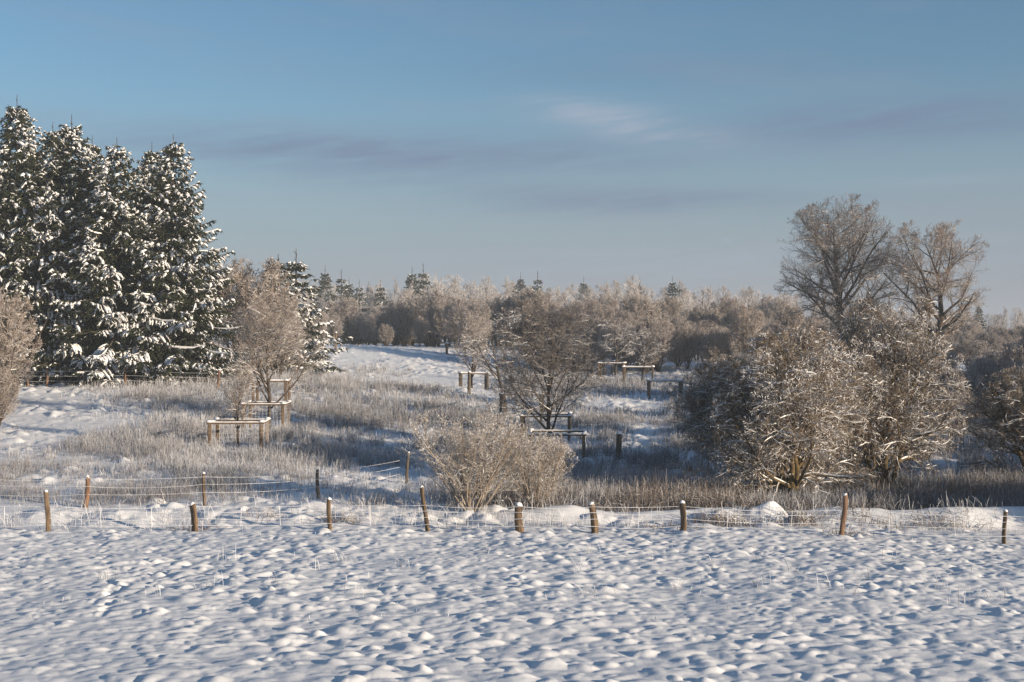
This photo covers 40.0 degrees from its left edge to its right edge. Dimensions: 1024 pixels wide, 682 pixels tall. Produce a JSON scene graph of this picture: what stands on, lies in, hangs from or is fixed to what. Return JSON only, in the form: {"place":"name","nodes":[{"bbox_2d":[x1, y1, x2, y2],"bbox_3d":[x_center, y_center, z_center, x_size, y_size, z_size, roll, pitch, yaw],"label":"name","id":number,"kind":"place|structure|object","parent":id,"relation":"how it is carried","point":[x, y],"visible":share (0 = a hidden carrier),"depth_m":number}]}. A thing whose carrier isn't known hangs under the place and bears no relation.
{"place":"outdoors","nodes":[
{"label":"outdoors","id":0,"kind":"place"},
{"bbox_2d":[0,341,1023,681],"bbox_3d":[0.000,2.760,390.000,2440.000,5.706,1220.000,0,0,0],"label":"snowy ground","id":1,"kind":"structure","parent":0,"point":[176,619],"depth_m":28.74},
{"bbox_2d":[0,366,21,425],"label":"bare bush","id":2,"kind":"object","parent":1,"relation":"on","point":[8,393],"visible":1,"depth_m":62.92},
{"bbox_2d":[0,285,47,390],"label":"bare bush","id":3,"kind":"object","parent":1,"relation":"on","point":[9,346],"visible":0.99,"depth_m":73.97},
{"bbox_2d":[14,127,78,362],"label":"spruce tree","id":4,"kind":"object","parent":1,"relation":"on","point":[51,141],"visible":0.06,"depth_m":94.64},
{"bbox_2d":[0,99,102,385],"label":"spruce tree","id":5,"kind":"object","parent":1,"relation":"on","point":[20,161],"visible":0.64,"depth_m":88.83},
{"bbox_2d":[0,114,151,384],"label":"spruce tree","id":6,"kind":"object","parent":1,"relation":"on","point":[76,195],"visible":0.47,"depth_m":89.21},
{"bbox_2d":[65,143,122,370],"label":"spruce tree","id":7,"kind":"object","parent":1,"relation":"on","point":[96,149],"visible":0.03,"depth_m":95.70},
{"bbox_2d":[25,145,220,387],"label":"spruce tree","id":8,"kind":"object","parent":1,"relation":"on","point":[124,231],"visible":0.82,"depth_m":87.57},
{"bbox_2d":[26,365,219,389],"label":"paddock fence","id":9,"kind":"object","parent":1,"relation":"on","point":[124,375],"visible":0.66,"depth_m":85.36},
{"bbox_2d":[83,137,262,386],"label":"spruce tree","id":10,"kind":"object","parent":1,"relation":"on","point":[187,288],"visible":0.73,"depth_m":88.76},
{"bbox_2d":[114,150,231,379],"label":"spruce tree","id":11,"kind":"object","parent":1,"relation":"on","point":[144,173],"visible":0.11,"depth_m":94.53},
{"bbox_2d":[0,452,409,507],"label":"wire fence","id":12,"kind":"object","parent":1,"relation":"on","point":[87,494],"visible":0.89,"depth_m":43.77},
{"bbox_2d":[206,417,270,450],"bbox_3d":[-11.461,4.046,59.005,2.425,1.595,2.416,0,0,-3],"label":"tree guard","id":13,"kind":"object","parent":1,"relation":"on","point":[216,421],"visible":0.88,"depth_m":58.82},
{"bbox_2d":[219,364,260,446],"bbox_3d":[-11.408,2.786,59.053,1.770,3.748,1.726,0,0,-29],"label":"fruit tree","id":14,"kind":"object","parent":1,"relation":"on","point":[237,402],"visible":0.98,"depth_m":58.90},
{"bbox_2d":[205,255,303,377],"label":"bare bush","id":15,"kind":"object","parent":1,"relation":"on","point":[243,297],"visible":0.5,"depth_m":97.35},
{"bbox_2d":[240,400,290,431],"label":"tree guard","id":16,"kind":"object","parent":1,"relation":"on","point":[264,403],"visible":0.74,"depth_m":66.38},
{"bbox_2d":[252,378,291,409],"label":"tree guard","id":17,"kind":"object","parent":1,"relation":"on","point":[285,381],"visible":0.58,"depth_m":76.10},
{"bbox_2d":[218,294,328,430],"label":"fruit tree","id":18,"kind":"object","parent":1,"relation":"on","point":[253,334],"visible":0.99,"depth_m":67.46},
{"bbox_2d":[245,313,307,376],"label":"bare bush","id":19,"kind":"object","parent":1,"relation":"on","point":[282,360],"visible":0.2,"depth_m":99.56},
{"bbox_2d":[245,255,334,366],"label":"spruce tree","id":20,"kind":"object","parent":1,"relation":"on","point":[324,363],"visible":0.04,"depth_m":116.15},
{"bbox_2d":[262,251,353,373],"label":"spruce tree","id":21,"kind":"object","parent":1,"relation":"on","point":[314,312],"visible":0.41,"depth_m":111.49},
{"bbox_2d":[313,269,334,336],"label":"spruce","id":22,"kind":"object","parent":1,"relation":"on","point":[324,277],"visible":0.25,"depth_m":249.64},
{"bbox_2d":[325,320,344,343],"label":"thicket shrub","id":23,"kind":"object","parent":1,"relation":"on","point":[337,327],"visible":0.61,"depth_m":173.71},
{"bbox_2d":[325,295,364,344],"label":"thicket shrub","id":24,"kind":"object","parent":1,"relation":"on","point":[343,310],"visible":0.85,"depth_m":187.52},
{"bbox_2d":[329,272,360,343],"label":"spruce","id":25,"kind":"object","parent":1,"relation":"on","point":[338,287],"visible":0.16,"depth_m":239.82},
{"bbox_2d":[344,320,364,344],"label":"thicket shrub","id":26,"kind":"object","parent":1,"relation":"on","point":[357,333],"visible":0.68,"depth_m":189.09},
{"bbox_2d":[339,282,372,343],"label":"spruce","id":27,"kind":"object","parent":1,"relation":"on","point":[365,310],"visible":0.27,"depth_m":234.64},
{"bbox_2d":[358,319,376,345],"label":"thicket shrub","id":28,"kind":"object","parent":1,"relation":"on","point":[368,326],"visible":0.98,"depth_m":177.67},
{"bbox_2d":[361,306,381,343],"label":"thicket shrub","id":29,"kind":"object","parent":1,"relation":"on","point":[371,314],"visible":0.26,"depth_m":202.97},
{"bbox_2d":[371,279,392,343],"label":"spruce","id":30,"kind":"object","parent":1,"relation":"on","point":[380,289],"visible":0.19,"depth_m":249.86},
{"bbox_2d":[377,324,394,345],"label":"thicket shrub","id":31,"kind":"object","parent":1,"relation":"on","point":[385,335],"visible":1,"depth_m":162.10},
{"bbox_2d":[375,301,406,345],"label":"thicket shrub","id":32,"kind":"object","parent":1,"relation":"on","point":[383,319],"visible":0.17,"depth_m":190.06},
{"bbox_2d":[386,301,421,345],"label":"thicket shrub","id":33,"kind":"object","parent":1,"relation":"on","point":[395,321],"visible":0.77,"depth_m":184.16},
{"bbox_2d":[401,306,419,345],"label":"thicket shrub","id":34,"kind":"object","parent":1,"relation":"on","point":[406,324],"visible":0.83,"depth_m":183.57},
{"bbox_2d":[402,269,420,342],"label":"spruce","id":35,"kind":"object","parent":1,"relation":"on","point":[408,281],"visible":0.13,"depth_m":259.72},
{"bbox_2d":[411,315,427,346],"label":"thicket shrub","id":36,"kind":"object","parent":1,"relation":"on","point":[420,328],"visible":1,"depth_m":175.48},
{"bbox_2d":[397,288,453,346],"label":"thicket shrub","id":37,"kind":"object","parent":1,"relation":"on","point":[422,308],"visible":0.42,"depth_m":184.28},
{"bbox_2d":[406,264,450,343],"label":"spruce","id":38,"kind":"object","parent":1,"relation":"on","point":[423,283],"visible":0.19,"depth_m":254.58},
{"bbox_2d":[425,296,446,346],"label":"thicket shrub","id":39,"kind":"object","parent":1,"relation":"on","point":[433,307],"visible":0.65,"depth_m":179.52},
{"bbox_2d":[430,305,452,346],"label":"thicket shrub","id":40,"kind":"object","parent":1,"relation":"on","point":[438,320],"visible":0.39,"depth_m":177.60},
{"bbox_2d":[440,296,462,347],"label":"thicket shrub","id":41,"kind":"object","parent":1,"relation":"on","point":[453,336],"visible":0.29,"depth_m":170.63},
{"bbox_2d":[442,296,492,348],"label":"thicket shrub","id":42,"kind":"object","parent":1,"relation":"on","point":[471,308],"visible":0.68,"depth_m":166.97},
{"bbox_2d":[391,405,546,510],"bbox_3d":[-1.431,3.731,43.225,4.876,3.552,4.080,0,0,-17],"label":"willow shrub","id":43,"kind":"object","parent":1,"relation":"on","point":[467,467],"visible":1,"depth_m":42.78},
{"bbox_2d":[452,324,489,387],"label":"fruit tree","id":44,"kind":"object","parent":1,"relation":"on","point":[472,369],"visible":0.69,"depth_m":99.81},
{"bbox_2d":[458,311,483,349],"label":"thicket shrub","id":45,"kind":"object","parent":1,"relation":"on","point":[466,318],"visible":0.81,"depth_m":162.43},
{"bbox_2d":[458,371,489,389],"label":"tree guard","id":46,"kind":"object","parent":1,"relation":"on","point":[486,382],"visible":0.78,"depth_m":99.09},
{"bbox_2d":[474,311,494,343],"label":"thicket shrub","id":47,"kind":"object","parent":1,"relation":"on","point":[488,326],"visible":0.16,"depth_m":171.70},
{"bbox_2d":[468,283,501,301],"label":"frosted tree","id":48,"kind":"object","parent":1,"relation":"on","point":[479,289],"visible":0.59,"depth_m":220.35},
{"bbox_2d":[476,298,501,345],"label":"thicket shrub","id":49,"kind":"object","parent":1,"relation":"on","point":[491,304],"visible":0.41,"depth_m":181.87},
{"bbox_2d":[459,306,528,410],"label":"fruit tree","id":50,"kind":"object","parent":1,"relation":"on","point":[487,362],"visible":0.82,"depth_m":81.77},
{"bbox_2d":[487,295,512,346],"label":"thicket shrub","id":51,"kind":"object","parent":1,"relation":"on","point":[499,302],"visible":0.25,"depth_m":184.22},
{"bbox_2d":[0,491,1022,619],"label":"field stalks","id":52,"kind":"object","parent":1,"relation":"on","point":[464,524],"visible":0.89,"depth_m":40.87},
{"bbox_2d":[0,343,1023,511],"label":"meadow grass","id":53,"kind":"structure","parent":1,"relation":"on","point":[335,384],"depth_m":57.61},
{"bbox_2d":[0,485,1023,543],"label":"wire fence","id":54,"kind":"object","parent":1,"relation":"on","point":[517,519],"visible":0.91,"depth_m":38.99},
{"bbox_2d":[501,287,539,334],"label":"thicket shrub","id":55,"kind":"object","parent":1,"relation":"on","point":[528,292],"visible":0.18,"depth_m":181.13},
{"bbox_2d":[510,289,553,334],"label":"thicket shrub","id":56,"kind":"object","parent":1,"relation":"on","point":[539,294],"visible":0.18,"depth_m":179.23},
{"bbox_2d":[494,426,579,507],"bbox_3d":[0.757,4.061,43.681,2.448,2.842,2.926,0,0,-30],"label":"willow shrub","id":57,"kind":"object","parent":1,"relation":"on","point":[528,471],"visible":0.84,"depth_m":43.60},
{"bbox_2d":[511,289,562,314],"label":"thicket shrub","id":58,"kind":"object","parent":1,"relation":"on","point":[557,307],"visible":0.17,"depth_m":183.51},
{"bbox_2d":[519,411,571,440],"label":"tree guard","id":59,"kind":"object","parent":1,"relation":"on","point":[568,415],"visible":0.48,"depth_m":69.75},
{"bbox_2d":[481,296,614,451],"bbox_3d":[1.764,1.668,64.076,6.316,7.478,6.442,0,0,-23],"label":"fruit tree","id":60,"kind":"object","parent":1,"relation":"on","point":[524,328],"visible":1,"depth_m":63.65},
{"bbox_2d":[528,308,576,371],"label":"thicket shrub","id":61,"kind":"object","parent":1,"relation":"on","point":[556,339],"visible":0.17,"depth_m":131.03},
{"bbox_2d":[526,428,587,457],"bbox_3d":[1.994,4.711,61.999,2.675,1.575,2.729,0,0,3],"label":"tree guard","id":62,"kind":"object","parent":1,"relation":"on","point":[583,434],"visible":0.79,"depth_m":60.76},
{"bbox_2d":[564,284,580,305],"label":"frosted tree","id":63,"kind":"object","parent":1,"relation":"on","point":[569,290],"visible":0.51,"depth_m":385.82},
{"bbox_2d":[572,285,593,306],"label":"frosted tree","id":64,"kind":"object","parent":1,"relation":"on","point":[583,294],"visible":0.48,"depth_m":264.70},
{"bbox_2d":[562,320,609,372],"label":"thicket shrub","id":65,"kind":"object","parent":1,"relation":"on","point":[595,337],"visible":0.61,"depth_m":128.48},
{"bbox_2d":[163,495,1013,535],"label":"bank stalks","id":66,"kind":"object","parent":1,"relation":"on","point":[794,519],"visible":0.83,"depth_m":41.21},
{"bbox_2d":[578,295,604,316],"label":"thicket shrub","id":67,"kind":"object","parent":1,"relation":"on","point":[590,305],"visible":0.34,"depth_m":182.32},
{"bbox_2d":[591,321,617,374],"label":"fruit tree","id":68,"kind":"object","parent":1,"relation":"on","point":[604,329],"visible":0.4,"depth_m":129.95},
{"bbox_2d":[595,295,618,310],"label":"thicket shrub","id":69,"kind":"object","parent":1,"relation":"on","point":[613,302],"visible":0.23,"depth_m":199.47},
{"bbox_2d":[600,308,618,326],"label":"thicket shrub","id":70,"kind":"object","parent":1,"relation":"on","point":[612,314],"visible":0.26,"depth_m":180.55},
{"bbox_2d":[597,318,635,375],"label":"fruit tree","id":71,"kind":"object","parent":1,"relation":"on","point":[617,348],"visible":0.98,"depth_m":118.31},
{"bbox_2d":[616,431,621,459],"bbox_3d":[4.557,4.624,59.996,0.310,1.560,0.240,0,0,0],"label":"wooden post","id":72,"kind":"object","parent":1,"relation":"on","point":[619,443],"visible":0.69,"depth_m":59.91},
{"bbox_2d":[606,318,632,366],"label":"thicket shrub","id":73,"kind":"object","parent":1,"relation":"on","point":[614,328],"visible":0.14,"depth_m":142.53},
{"bbox_2d":[610,322,640,372],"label":"thicket shrub","id":74,"kind":"object","parent":1,"relation":"on","point":[621,345],"visible":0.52,"depth_m":133.95},
{"bbox_2d":[612,310,645,332],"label":"thicket shrub","id":75,"kind":"object","parent":1,"relation":"on","point":[623,314],"visible":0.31,"depth_m":160.66},
{"bbox_2d":[623,275,650,298],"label":"frosted tree","id":76,"kind":"object","parent":1,"relation":"on","point":[631,285],"visible":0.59,"depth_m":269.12},
{"bbox_2d":[626,335,660,373],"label":"thicket shrub","id":77,"kind":"object","parent":1,"relation":"on","point":[638,356],"visible":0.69,"depth_m":130.33},
{"bbox_2d":[623,325,666,383],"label":"fruit tree","id":78,"kind":"object","parent":1,"relation":"on","point":[644,357],"visible":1,"depth_m":105.75},
{"bbox_2d":[616,292,674,327],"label":"thicket shrub","id":79,"kind":"object","parent":1,"relation":"on","point":[650,310],"visible":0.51,"depth_m":164.25},
{"bbox_2d":[635,316,678,369],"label":"thicket shrub","id":80,"kind":"object","parent":1,"relation":"on","point":[673,331],"visible":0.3,"depth_m":138.79},
{"bbox_2d":[642,325,674,371],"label":"thicket shrub","id":81,"kind":"object","parent":1,"relation":"on","point":[667,338],"visible":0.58,"depth_m":135.66},
{"bbox_2d":[646,378,682,398],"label":"tree guard","id":82,"kind":"object","parent":1,"relation":"on","point":[648,380],"visible":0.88,"depth_m":93.96},
{"bbox_2d":[654,296,684,318],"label":"thicket shrub","id":83,"kind":"object","parent":1,"relation":"on","point":[673,305],"visible":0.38,"depth_m":198.66},
{"bbox_2d":[665,276,678,300],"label":"spruce","id":84,"kind":"object","parent":1,"relation":"on","point":[670,287],"visible":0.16,"depth_m":279.79},
{"bbox_2d":[657,312,690,360],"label":"thicket shrub","id":85,"kind":"object","parent":1,"relation":"on","point":[676,321],"visible":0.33,"depth_m":151.21},
{"bbox_2d":[666,344,689,365],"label":"thicket shrub","id":86,"kind":"object","parent":1,"relation":"on","point":[676,357],"visible":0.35,"depth_m":141.14},
{"bbox_2d":[672,327,700,368],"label":"thicket shrub","id":87,"kind":"object","parent":1,"relation":"on","point":[689,336],"visible":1,"depth_m":137.66},
{"bbox_2d":[675,293,704,315],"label":"frosted tree","id":88,"kind":"object","parent":1,"relation":"on","point":[683,298],"visible":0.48,"depth_m":232.15},
{"bbox_2d":[688,289,719,310],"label":"frosted tree","id":89,"kind":"object","parent":1,"relation":"on","point":[707,295],"visible":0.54,"depth_m":238.23},
{"bbox_2d":[693,319,717,367],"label":"thicket shrub","id":90,"kind":"object","parent":1,"relation":"on","point":[700,331],"visible":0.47,"depth_m":138.35},
{"bbox_2d":[687,304,724,331],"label":"thicket shrub","id":91,"kind":"object","parent":1,"relation":"on","point":[705,316],"visible":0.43,"depth_m":165.59},
{"bbox_2d":[698,334,727,367],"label":"thicket shrub","id":92,"kind":"object","parent":1,"relation":"on","point":[715,348],"visible":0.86,"depth_m":129.36},
{"bbox_2d":[701,326,737,355],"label":"thicket shrub","id":93,"kind":"object","parent":1,"relation":"on","point":[718,332],"visible":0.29,"depth_m":135.07},
{"bbox_2d":[709,295,741,319],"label":"thicket shrub","id":94,"kind":"object","parent":1,"relation":"on","point":[726,305],"visible":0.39,"depth_m":175.84},
{"bbox_2d":[659,351,805,475],"bbox_3d":[8.809,3.138,55.033,6.164,5.519,6.574,0,0,41],"label":"thorn bush","id":95,"kind":"object","parent":1,"relation":"on","point":[693,408],"visible":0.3,"depth_m":54.18},
{"bbox_2d":[457,464,1023,511],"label":"dead herbs","id":96,"kind":"object","parent":1,"relation":"on","point":[689,499],"visible":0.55,"depth_m":45.30},
{"bbox_2d":[721,304,763,330],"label":"thicket shrub","id":97,"kind":"object","parent":1,"relation":"on","point":[725,321],"visible":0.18,"depth_m":161.90},
{"bbox_2d":[725,303,766,355],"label":"thicket shrub","id":98,"kind":"object","parent":1,"relation":"on","point":[743,322],"visible":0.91,"depth_m":128.33},
{"bbox_2d":[752,295,793,324],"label":"thicket shrub","id":99,"kind":"object","parent":1,"relation":"on","point":[776,305],"visible":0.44,"depth_m":198.59},
{"bbox_2d":[771,304,804,333],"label":"thicket shrub","id":100,"kind":"object","parent":1,"relation":"on","point":[799,320],"visible":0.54,"depth_m":161.86},
{"bbox_2d":[703,324,885,499],"bbox_3d":[9.287,2.689,47.066,5.979,6.543,6.876,0,0,-19],"label":"thorn bush","id":101,"kind":"object","parent":1,"relation":"on","point":[789,436],"visible":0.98,"depth_m":46.29},
{"bbox_2d":[798,317,827,347],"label":"thicket shrub","id":102,"kind":"object","parent":1,"relation":"on","point":[808,324],"visible":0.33,"depth_m":128.46},
{"bbox_2d":[773,194,917,344],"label":"broad tree","id":103,"kind":"object","parent":1,"relation":"on","point":[828,254],"visible":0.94,"depth_m":116.43},
{"bbox_2d":[843,299,889,328],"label":"thicket shrub","id":104,"kind":"object","parent":1,"relation":"on","point":[870,313],"visible":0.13,"depth_m":190.12},
{"bbox_2d":[809,292,971,492],"bbox_3d":[13.180,2.025,49.529,6.465,7.620,5.499,0,0,-29],"label":"thorn bush","id":105,"kind":"object","parent":1,"relation":"on","point":[890,388],"visible":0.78,"depth_m":48.70},
{"bbox_2d":[864,218,990,346],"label":"broad tree","id":106,"kind":"object","parent":1,"relation":"on","point":[942,287],"visible":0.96,"depth_m":112.46},
{"bbox_2d":[923,344,959,370],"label":"valley shrub","id":107,"kind":"object","parent":1,"relation":"on","point":[950,355],"visible":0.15,"depth_m":102.58},
{"bbox_2d":[935,390,988,430],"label":"valley shrub","id":108,"kind":"object","parent":1,"relation":"on","point":[961,401],"visible":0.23,"depth_m":69.51},
{"bbox_2d":[947,368,987,404],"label":"valley shrub","id":109,"kind":"object","parent":1,"relation":"on","point":[973,377],"visible":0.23,"depth_m":75.36},
{"bbox_2d":[951,338,990,365],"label":"valley shrub","id":110,"kind":"object","parent":1,"relation":"on","point":[967,350],"visible":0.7,"depth_m":115.96},
{"bbox_2d":[958,322,986,340],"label":"thicket shrub","id":111,"kind":"object","parent":1,"relation":"on","point":[976,329],"visible":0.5,"depth_m":164.80},
{"bbox_2d":[964,357,1003,390],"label":"valley shrub","id":112,"kind":"object","parent":1,"relation":"on","point":[982,370],"visible":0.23,"depth_m":82.37},
{"bbox_2d":[952,366,1023,481],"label":"thorn bush","id":113,"kind":"object","parent":1,"relation":"on","point":[1001,399],"visible":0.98,"depth_m":51.99},
{"bbox_2d":[972,330,1003,351],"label":"thicket shrub","id":114,"kind":"object","parent":1,"relation":"on","point":[994,343],"visible":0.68,"depth_m":127.73},
{"bbox_2d":[975,349,1004,379],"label":"valley shrub","id":115,"kind":"object","parent":1,"relation":"on","point":[990,355],"visible":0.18,"depth_m":91.04},
{"bbox_2d":[995,329,1012,352],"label":"thicket shrub","id":116,"kind":"object","parent":1,"relation":"on","point":[1005,337],"visible":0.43,"depth_m":135.49},
{"bbox_2d":[986,360,1023,414],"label":"valley shrub","id":117,"kind":"object","parent":1,"relation":"on","point":[1005,364],"visible":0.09,"depth_m":73.31},
{"bbox_2d":[995,336,1023,368],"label":"valley shrub","id":118,"kind":"object","parent":1,"relation":"on","point":[1010,344],"visible":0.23,"depth_m":84.05},
{"bbox_2d":[996,343,1023,371],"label":"valley shrub","id":119,"kind":"object","parent":1,"relation":"on","point":[1013,354],"visible":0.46,"depth_m":80.76},
{"bbox_2d":[0,0,1023,340],"label":"sky","id":120,"kind":"structure","parent":0,"point":[591,142]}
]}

